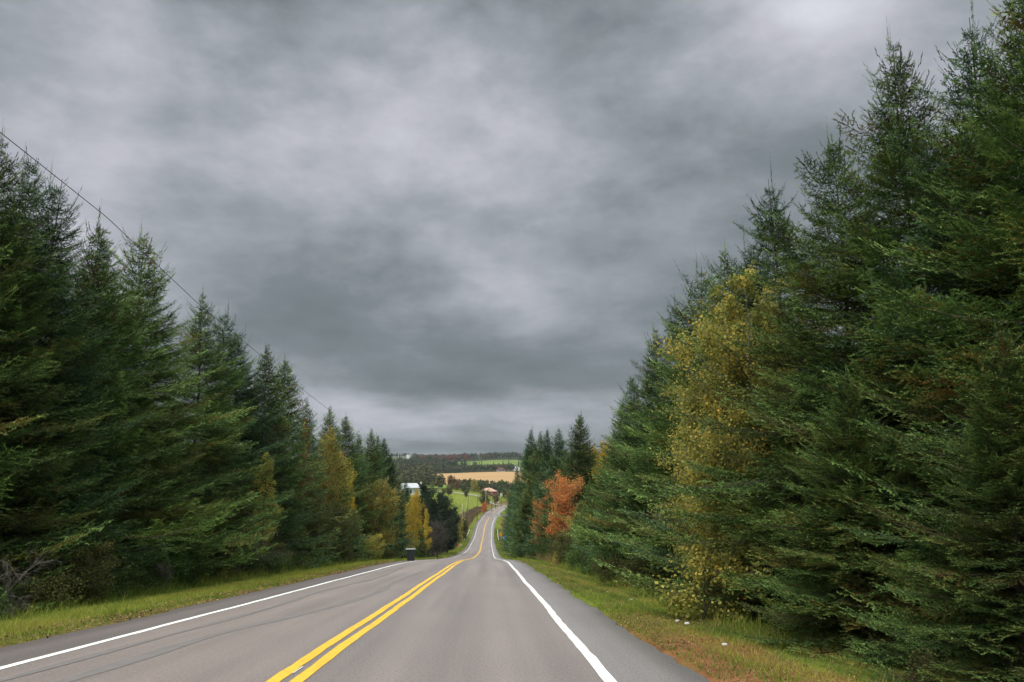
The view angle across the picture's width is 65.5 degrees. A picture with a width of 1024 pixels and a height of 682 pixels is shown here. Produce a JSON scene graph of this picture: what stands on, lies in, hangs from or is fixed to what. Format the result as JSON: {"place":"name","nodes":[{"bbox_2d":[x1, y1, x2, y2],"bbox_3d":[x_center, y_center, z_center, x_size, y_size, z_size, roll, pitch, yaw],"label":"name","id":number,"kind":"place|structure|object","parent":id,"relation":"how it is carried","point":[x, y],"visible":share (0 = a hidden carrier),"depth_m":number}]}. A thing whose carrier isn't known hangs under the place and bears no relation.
{"place":"outdoors","nodes":[
{"label":"outdoors","id":0,"kind":"place"},
{"bbox_2d":[0,505,709,681],"bbox_3d":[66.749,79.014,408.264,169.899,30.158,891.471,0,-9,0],"label":"road","id":1,"kind":"structure","parent":0,"point":[478,608],"depth_m":12.16},
{"bbox_2d":[437,472,545,483],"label":"stubble field","id":2,"kind":"structure","parent":0,"point":[498,476],"depth_m":995.82},
{"bbox_2d":[0,456,1014,681],"bbox_3d":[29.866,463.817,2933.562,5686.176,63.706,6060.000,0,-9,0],"label":"ground","id":3,"kind":"structure","parent":0,"point":[459,500],"depth_m":13.14},
{"bbox_2d":[0,526,30,605],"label":"spruce sapling","id":4,"kind":"object","parent":3,"relation":"on","point":[17,593],"visible":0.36,"depth_m":20.50},
{"bbox_2d":[0,546,58,617],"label":"dead tree","id":5,"kind":"object","parent":3,"relation":"on","point":[10,581],"visible":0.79,"depth_m":19.21},
{"bbox_2d":[12,560,88,610],"bbox_3d":[-11.751,6.278,20.267,1.701,1.353,1.972,2,-9,-14],"label":"undergrowth shrub","id":6,"kind":"object","parent":3,"relation":"on","point":[45,585],"visible":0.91,"depth_m":20.20},
{"bbox_2d":[0,190,113,615],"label":"spruce tree","id":7,"kind":"object","parent":3,"relation":"on","point":[23,558],"visible":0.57,"depth_m":21.77},
{"bbox_2d":[0,141,144,603],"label":"spruce tree","id":8,"kind":"object","parent":3,"relation":"on","point":[31,203],"visible":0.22,"depth_m":25.70},
{"bbox_2d":[0,126,151,605],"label":"spruce tree","id":9,"kind":"object","parent":3,"relation":"on","point":[14,326],"visible":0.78,"depth_m":22.92},
{"bbox_2d":[0,161,173,600],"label":"spruce tree","id":10,"kind":"object","parent":3,"relation":"on","point":[53,228],"visible":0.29,"depth_m":25.35},
{"bbox_2d":[53,538,130,603],"bbox_3d":[-11.956,6.560,22.556,2.199,1.858,2.449,2,-10,-20],"label":"undergrowth shrub","id":11,"kind":"object","parent":3,"relation":"on","point":[86,569],"visible":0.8,"depth_m":22.43},
{"bbox_2d":[0,253,239,399],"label":"power cable","id":12,"kind":"object","parent":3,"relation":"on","point":[113,307],"visible":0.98,"depth_m":24.20},
{"bbox_2d":[2,198,244,591],"bbox_3d":[-14.148,1.831,27.961,13.063,14.982,11.607,-4,-10,27],"label":"spruce tree","id":13,"kind":"object","parent":3,"relation":"on","point":[144,535],"visible":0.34,"depth_m":28.90},
{"bbox_2d":[50,234,225,581],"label":"spruce tree","id":14,"kind":"object","parent":3,"relation":"on","point":[168,492],"visible":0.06,"depth_m":32.34},
{"bbox_2d":[131,567,165,592],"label":"undergrowth shrub","id":15,"kind":"object","parent":3,"relation":"on","point":[145,578],"visible":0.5,"depth_m":26.64},
{"bbox_2d":[127,544,194,589],"bbox_3d":[-12.591,8.061,28.354,2.097,1.668,2.431,-2,-9,10],"label":"undergrowth shrub","id":16,"kind":"object","parent":3,"relation":"on","point":[159,577],"visible":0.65,"depth_m":28.07},
{"bbox_2d":[37,223,285,589],"bbox_3d":[-16.801,2.937,34.334,14.304,17.063,14.579,3,-8,-27],"label":"spruce tree","id":17,"kind":"object","parent":3,"relation":"on","point":[162,334],"visible":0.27,"depth_m":33.64},
{"bbox_2d":[0,132,328,409],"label":"power cable","id":18,"kind":"object","parent":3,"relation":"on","point":[138,247],"visible":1,"depth_m":25.79},
{"bbox_2d":[149,547,204,586],"bbox_3d":[-12.250,8.292,29.036,2.027,1.538,1.821,-5,-11,25],"label":"undergrowth shrub","id":19,"kind":"object","parent":3,"relation":"on","point":[172,554],"visible":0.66,"depth_m":28.90},
{"bbox_2d":[153,552,212,585],"bbox_3d":[-12.585,8.614,30.546,2.057,1.636,2.384,0,-10,-4],"label":"undergrowth shrub","id":20,"kind":"object","parent":3,"relation":"on","point":[193,577],"visible":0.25,"depth_m":30.33},
{"bbox_2d":[0,561,395,646],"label":"fallen leaves","id":21,"kind":"object","parent":3,"relation":"on","point":[139,614],"visible":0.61,"depth_m":18.03},
{"bbox_2d":[0,557,401,646],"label":"grass","id":22,"kind":"structure","parent":3,"relation":"on","point":[96,612],"depth_m":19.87},
{"bbox_2d":[0,554,419,620],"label":"tall grass","id":23,"kind":"structure","parent":3,"relation":"on","point":[129,593],"depth_m":26.28},
{"bbox_2d":[189,488,248,579],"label":"spruce sapling","id":24,"kind":"object","parent":3,"relation":"on","point":[217,552],"visible":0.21,"depth_m":35.72},
{"bbox_2d":[146,290,294,572],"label":"spruce tree","id":25,"kind":"object","parent":3,"relation":"on","point":[203,361],"visible":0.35,"depth_m":39.57},
{"bbox_2d":[213,485,251,558],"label":"leafy tree","id":26,"kind":"object","parent":3,"relation":"on","point":[237,514],"visible":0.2,"depth_m":37.84},
{"bbox_2d":[183,297,291,570],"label":"spruce tree","id":27,"kind":"object","parent":3,"relation":"on","point":[229,346],"visible":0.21,"depth_m":45.71},
{"bbox_2d":[210,513,293,570],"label":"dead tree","id":28,"kind":"object","parent":3,"relation":"on","point":[254,549],"visible":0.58,"depth_m":38.39},
{"bbox_2d":[183,331,339,569],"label":"spruce tree","id":29,"kind":"object","parent":3,"relation":"on","point":[253,429],"visible":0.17,"depth_m":46.73},
{"bbox_2d":[248,452,283,563],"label":"leafy tree","id":30,"kind":"object","parent":3,"relation":"on","point":[265,485],"visible":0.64,"depth_m":43.34},
{"bbox_2d":[253,546,295,573],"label":"undergrowth shrub","id":31,"kind":"object","parent":3,"relation":"on","point":[277,560],"visible":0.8,"depth_m":39.76},
{"bbox_2d":[257,541,298,572],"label":"undergrowth shrub","id":32,"kind":"object","parent":3,"relation":"on","point":[282,548],"visible":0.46,"depth_m":41.85},
{"bbox_2d":[228,343,345,567],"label":"spruce tree","id":33,"kind":"object","parent":3,"relation":"on","point":[281,426],"visible":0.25,"depth_m":49.81},
{"bbox_2d":[295,418,314,535],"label":"autumn tree","id":34,"kind":"object","parent":3,"relation":"on","point":[307,447],"visible":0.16,"depth_m":61.30},
{"bbox_2d":[254,349,358,564],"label":"spruce tree","id":35,"kind":"object","parent":3,"relation":"on","point":[291,405],"visible":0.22,"depth_m":56.74},
{"bbox_2d":[298,490,337,563],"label":"leafy tree","id":36,"kind":"object","parent":3,"relation":"on","point":[319,520],"visible":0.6,"depth_m":55.70},
{"bbox_2d":[282,403,368,559],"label":"spruce tree","id":37,"kind":"object","parent":3,"relation":"on","point":[312,450],"visible":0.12,"depth_m":63.88},
{"bbox_2d":[308,424,352,540],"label":"autumn tree","id":38,"kind":"object","parent":3,"relation":"on","point":[328,445],"visible":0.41,"depth_m":67.74},
{"bbox_2d":[327,499,362,562],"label":"leafy tree","id":39,"kind":"object","parent":3,"relation":"on","point":[345,525],"visible":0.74,"depth_m":63.70},
{"bbox_2d":[334,451,357,529],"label":"autumn tree","id":40,"kind":"object","parent":3,"relation":"on","point":[352,501],"visible":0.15,"depth_m":76.20},
{"bbox_2d":[312,406,380,559],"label":"spruce tree","id":41,"kind":"object","parent":3,"relation":"on","point":[329,422],"visible":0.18,"depth_m":70.78},
{"bbox_2d":[320,416,389,550],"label":"spruce tree","id":42,"kind":"object","parent":3,"relation":"on","point":[345,436],"visible":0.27,"depth_m":81.20},
{"bbox_2d":[346,432,402,551],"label":"spruce tree","id":43,"kind":"object","parent":3,"relation":"on","point":[368,465],"visible":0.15,"depth_m":87.24},
{"bbox_2d":[361,532,392,559],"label":"shrub","id":44,"kind":"object","parent":3,"relation":"on","point":[373,546],"visible":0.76,"depth_m":76.54},
{"bbox_2d":[349,432,406,549],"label":"spruce tree","id":45,"kind":"object","parent":3,"relation":"on","point":[381,448],"visible":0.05,"depth_m":106.27},
{"bbox_2d":[355,476,404,551],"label":"golden tree","id":46,"kind":"object","parent":3,"relation":"on","point":[380,497],"visible":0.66,"depth_m":82.36},
{"bbox_2d":[357,427,410,558],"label":"spruce tree","id":47,"kind":"object","parent":3,"relation":"on","point":[373,457],"visible":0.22,"depth_m":94.12},
{"bbox_2d":[371,436,414,550],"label":"spruce tree","id":48,"kind":"object","parent":3,"relation":"on","point":[385,448],"visible":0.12,"depth_m":112.92},
{"bbox_2d":[385,501,415,558],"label":"spruce tree","id":49,"kind":"object","parent":3,"relation":"on","point":[400,534],"visible":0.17,"depth_m":100.56},
{"bbox_2d":[367,464,434,478],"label":"lowland woodland","id":50,"kind":"object","parent":3,"relation":"on","point":[410,470],"visible":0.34,"depth_m":885.50},
{"bbox_2d":[359,472,445,486],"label":"lowland woodland","id":51,"kind":"object","parent":3,"relation":"on","point":[436,480],"visible":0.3,"depth_m":644.33},
{"bbox_2d":[383,452,423,555],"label":"spruce tree","id":52,"kind":"object","parent":3,"relation":"on","point":[394,482],"visible":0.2,"depth_m":112.39},
{"bbox_2d":[351,538,470,562],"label":"grass","id":53,"kind":"structure","parent":3,"relation":"on","point":[459,548],"depth_m":174.52},
{"bbox_2d":[404,488,425,549],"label":"golden tree","id":54,"kind":"object","parent":3,"relation":"on","point":[415,504],"visible":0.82,"depth_m":120.72},
{"bbox_2d":[409,524,431,557],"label":"spruce tree","id":55,"kind":"object","parent":3,"relation":"on","point":[422,551],"visible":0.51,"depth_m":125.00},
{"bbox_2d":[368,456,476,471],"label":"hillside woodland","id":56,"kind":"object","parent":3,"relation":"on","point":[443,463],"visible":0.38,"depth_m":1351.23},
{"bbox_2d":[413,491,437,552],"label":"tree","id":57,"kind":"object","parent":3,"relation":"on","point":[426,500],"visible":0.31,"depth_m":160.96},
{"bbox_2d":[421,508,432,555],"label":"autumn tree","id":58,"kind":"object","parent":3,"relation":"on","point":[426,528],"visible":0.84,"depth_m":128.19},
{"bbox_2d":[422,519,451,555],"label":"bare shrub","id":59,"kind":"object","parent":3,"relation":"on","point":[436,524],"visible":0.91,"depth_m":145.85},
{"bbox_2d":[418,484,461,555],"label":"pine tree","id":60,"kind":"object","parent":3,"relation":"on","point":[443,503],"visible":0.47,"depth_m":165.56},
{"bbox_2d":[418,453,470,459],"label":"ridge woodland","id":61,"kind":"object","parent":3,"relation":"on","point":[462,456],"visible":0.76,"depth_m":1815.19},
{"bbox_2d":[434,507,463,551],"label":"pine tree","id":62,"kind":"object","parent":3,"relation":"on","point":[453,542],"visible":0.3,"depth_m":179.50},
{"bbox_2d":[435,506,484,550],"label":"brushwood","id":63,"kind":"object","parent":3,"relation":"on","point":[472,513],"visible":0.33,"depth_m":437.66},
{"bbox_2d":[432,463,514,471],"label":"hillside woodland","id":64,"kind":"object","parent":3,"relation":"on","point":[476,467],"visible":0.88,"depth_m":1172.79},
{"bbox_2d":[348,451,619,461],"bbox_3d":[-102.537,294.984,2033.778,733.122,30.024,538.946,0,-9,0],"label":"ridge woodland","id":65,"kind":"object","parent":3,"relation":"on","point":[508,454],"visible":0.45,"depth_m":1834.03},
{"bbox_2d":[447,479,522,499],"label":"hedgerow","id":66,"kind":"object","parent":3,"relation":"on","point":[481,483],"visible":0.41,"depth_m":656.18},
{"bbox_2d":[498,464,523,550],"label":"spruce tree","id":67,"kind":"object","parent":3,"relation":"on","point":[516,478],"visible":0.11,"depth_m":165.85},
{"bbox_2d":[499,447,533,555],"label":"spruce tree","id":68,"kind":"object","parent":3,"relation":"on","point":[511,536],"visible":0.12,"depth_m":136.55},
{"bbox_2d":[496,422,538,553],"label":"spruce tree","id":69,"kind":"object","parent":3,"relation":"on","point":[529,452],"visible":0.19,"depth_m":108.36},
{"bbox_2d":[457,460,582,469],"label":"pasture","id":70,"kind":"structure","parent":3,"relation":"on","point":[490,462],"depth_m":1654.62},
{"bbox_2d":[505,491,535,558],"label":"spruce tree","id":71,"kind":"object","parent":3,"relation":"on","point":[522,515],"visible":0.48,"depth_m":89.35},
{"bbox_2d":[494,528,552,564],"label":"grass","id":72,"kind":"structure","parent":3,"relation":"on","point":[497,532],"depth_m":168.65},
{"bbox_2d":[500,431,552,557],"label":"spruce tree","id":73,"kind":"object","parent":3,"relation":"on","point":[537,460],"visible":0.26,"depth_m":91.56},
{"bbox_2d":[505,421,560,555],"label":"spruce tree","id":74,"kind":"object","parent":3,"relation":"on","point":[539,492],"visible":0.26,"depth_m":75.32},
{"bbox_2d":[528,493,549,546],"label":"maple tree","id":75,"kind":"object","parent":3,"relation":"on","point":[540,505],"visible":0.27,"depth_m":70.05},
{"bbox_2d":[505,426,575,558],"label":"spruce tree","id":76,"kind":"object","parent":3,"relation":"on","point":[559,451],"visible":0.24,"depth_m":68.96},
{"bbox_2d":[545,532,576,563],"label":"undergrowth shrub","id":77,"kind":"object","parent":3,"relation":"on","point":[564,542],"visible":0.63,"depth_m":48.52},
{"bbox_2d":[541,469,586,541],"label":"maple tree","id":78,"kind":"object","parent":3,"relation":"on","point":[565,495],"visible":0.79,"depth_m":57.71},
{"bbox_2d":[531,412,599,560],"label":"spruce tree","id":79,"kind":"object","parent":3,"relation":"on","point":[575,463],"visible":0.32,"depth_m":61.58},
{"bbox_2d":[570,550,588,569],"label":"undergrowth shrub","id":80,"kind":"object","parent":3,"relation":"on","point":[582,558],"visible":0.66,"depth_m":39.39},
{"bbox_2d":[562,480,602,563],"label":"spruce tree","id":81,"kind":"object","parent":3,"relation":"on","point":[584,511],"visible":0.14,"depth_m":44.74},
{"bbox_2d":[563,468,611,566],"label":"spruce tree","id":82,"kind":"object","parent":3,"relation":"on","point":[586,524],"visible":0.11,"depth_m":40.80},
{"bbox_2d":[580,436,617,510],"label":"autumn tree","id":83,"kind":"object","parent":3,"relation":"on","point":[603,454],"visible":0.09,"depth_m":61.62},
{"bbox_2d":[570,398,637,560],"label":"spruce tree","id":84,"kind":"object","parent":3,"relation":"on","point":[603,464],"visible":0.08,"depth_m":40.66},
{"bbox_2d":[585,552,624,582],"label":"undergrowth shrub","id":85,"kind":"object","parent":3,"relation":"on","point":[608,562],"visible":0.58,"depth_m":29.06},
{"bbox_2d":[588,536,633,581],"bbox_3d":[3.881,8.330,30.378,2.136,1.805,2.378,-1,-9,9],"label":"undergrowth shrub","id":86,"kind":"object","parent":3,"relation":"on","point":[607,552],"visible":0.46,"depth_m":30.21},
{"bbox_2d":[574,371,664,560],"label":"spruce tree","id":87,"kind":"object","parent":3,"relation":"on","point":[615,434],"visible":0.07,"depth_m":37.19},
{"bbox_2d":[601,477,649,579],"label":"spruce tree","id":88,"kind":"object","parent":3,"relation":"on","point":[632,496],"visible":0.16,"depth_m":31.78},
{"bbox_2d":[578,326,683,569],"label":"spruce tree","id":89,"kind":"object","parent":3,"relation":"on","point":[650,390],"visible":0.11,"depth_m":35.39},
{"bbox_2d":[549,257,721,587],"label":"spruce tree","id":90,"kind":"object","parent":3,"relation":"on","point":[655,430],"visible":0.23,"depth_m":29.16},
{"bbox_2d":[617,542,672,590],"bbox_3d":[4.419,7.396,25.997,2.330,1.599,2.010,5,-12,-28],"label":"undergrowth shrub","id":91,"kind":"object","parent":3,"relation":"on","point":[639,566],"visible":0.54,"depth_m":25.73},
{"bbox_2d":[603,294,705,579],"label":"spruce tree","id":92,"kind":"object","parent":3,"relation":"on","point":[659,380],"visible":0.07,"depth_m":33.40},
{"bbox_2d":[521,560,790,681],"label":"grass","id":93,"kind":"structure","parent":3,"relation":"on","point":[643,629],"depth_m":12.91},
{"bbox_2d":[627,519,686,594],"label":"spruce sapling","id":94,"kind":"object","parent":3,"relation":"on","point":[662,546],"visible":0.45,"depth_m":25.66},
{"bbox_2d":[614,239,784,588],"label":"spruce tree","id":95,"kind":"object","parent":3,"relation":"on","point":[713,299],"visible":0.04,"depth_m":26.88},
{"bbox_2d":[525,556,879,656],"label":"tall grass","id":96,"kind":"structure","parent":3,"relation":"on","point":[751,625],"depth_m":14.45},
{"bbox_2d":[647,379,765,604],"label":"birch tree","id":97,"kind":"object","parent":3,"relation":"on","point":[704,526],"visible":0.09,"depth_m":20.25},
{"bbox_2d":[652,528,776,623],"bbox_3d":[4.012,4.558,15.597,2.615,1.872,2.256,-4,-10,29],"label":"leafy shrub","id":98,"kind":"object","parent":3,"relation":"on","point":[712,566],"visible":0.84,"depth_m":15.40},
{"bbox_2d":[600,233,841,607],"bbox_3d":[7.014,1.989,22.480,8.245,11.461,7.337,1,-10,-12],"label":"spruce tree","id":99,"kind":"object","parent":3,"relation":"on","point":[667,530],"visible":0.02,"depth_m":22.96},
{"bbox_2d":[527,560,938,681],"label":"grass","id":100,"kind":"structure","parent":3,"relation":"on","point":[696,631],"depth_m":11.43},
{"bbox_2d":[639,261,829,595],"bbox_3d":[5.426,2.429,18.856,4.739,7.982,5.475,-1,-9,1],"label":"birch tree","id":101,"kind":"object","parent":3,"relation":"on","point":[698,402],"visible":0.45,"depth_m":18.15},
{"bbox_2d":[605,612,883,681],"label":"fallen leaves","id":102,"kind":"object","parent":3,"relation":"on","point":[685,642],"visible":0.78,"depth_m":11.31},
{"bbox_2d":[687,438,846,630],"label":"spruce sapling","id":103,"kind":"object","parent":3,"relation":"on","point":[755,614],"visible":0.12,"depth_m":16.57},
{"bbox_2d":[753,611,793,639],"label":"undergrowth shrub","id":104,"kind":"object","parent":3,"relation":"on","point":[777,620],"visible":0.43,"depth_m":12.56},
{"bbox_2d":[592,116,976,657],"bbox_3d":[6.188,0.836,15.953,9.714,11.369,9.530,-7,-11,30],"label":"spruce tree","id":105,"kind":"object","parent":3,"relation":"on","point":[781,474],"visible":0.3,"depth_m":15.70},
{"bbox_2d":[667,157,924,610],"bbox_3d":[6.813,0.997,20.455,6.663,12.294,7.599,-8,-12,36],"label":"spruce tree","id":106,"kind":"object","parent":3,"relation":"on","point":[770,249],"visible":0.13,"depth_m":20.50},
{"bbox_2d":[735,359,962,667],"bbox_3d":[5.214,2.526,11.922,3.705,4.651,3.713,9,-13,-42],"label":"spruce sapling","id":107,"kind":"object","parent":3,"relation":"on","point":[844,536],"visible":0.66,"depth_m":11.75},
{"bbox_2d":[708,19,1019,646],"bbox_3d":[7.096,-0.285,13.961,8.878,12.090,7.529,5,-10,-32],"label":"spruce tree","id":108,"kind":"object","parent":3,"relation":"on","point":[886,164],"visible":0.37,"depth_m":14.02},
{"bbox_2d":[861,629,911,668],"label":"undergrowth shrub","id":109,"kind":"object","parent":3,"relation":"on","point":[880,640],"visible":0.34,"depth_m":10.65},
{"bbox_2d":[777,0,1023,679],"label":"spruce tree","id":110,"kind":"object","parent":3,"relation":"on","point":[948,393],"visible":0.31,"depth_m":11.42},
{"bbox_2d":[783,44,1023,665],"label":"spruce tree","id":111,"kind":"object","parent":3,"relation":"on","point":[1013,224],"visible":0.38,"depth_m":10.46},
{"bbox_2d":[807,1,1023,616],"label":"spruce tree","id":112,"kind":"object","parent":3,"relation":"on","point":[960,99],"visible":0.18,"depth_m":12.92},
{"bbox_2d":[882,647,958,681],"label":"undergrowth shrub","id":113,"kind":"object","parent":3,"relation":"on","point":[917,659],"visible":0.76,"depth_m":8.27},
{"bbox_2d":[834,310,1023,681],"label":"spruce sapling","id":114,"kind":"object","parent":3,"relation":"on","point":[992,594],"visible":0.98,"depth_m":8.67},
{"bbox_2d":[0,0,1023,456],"label":"sky","id":115,"kind":"structure","parent":0,"point":[461,226]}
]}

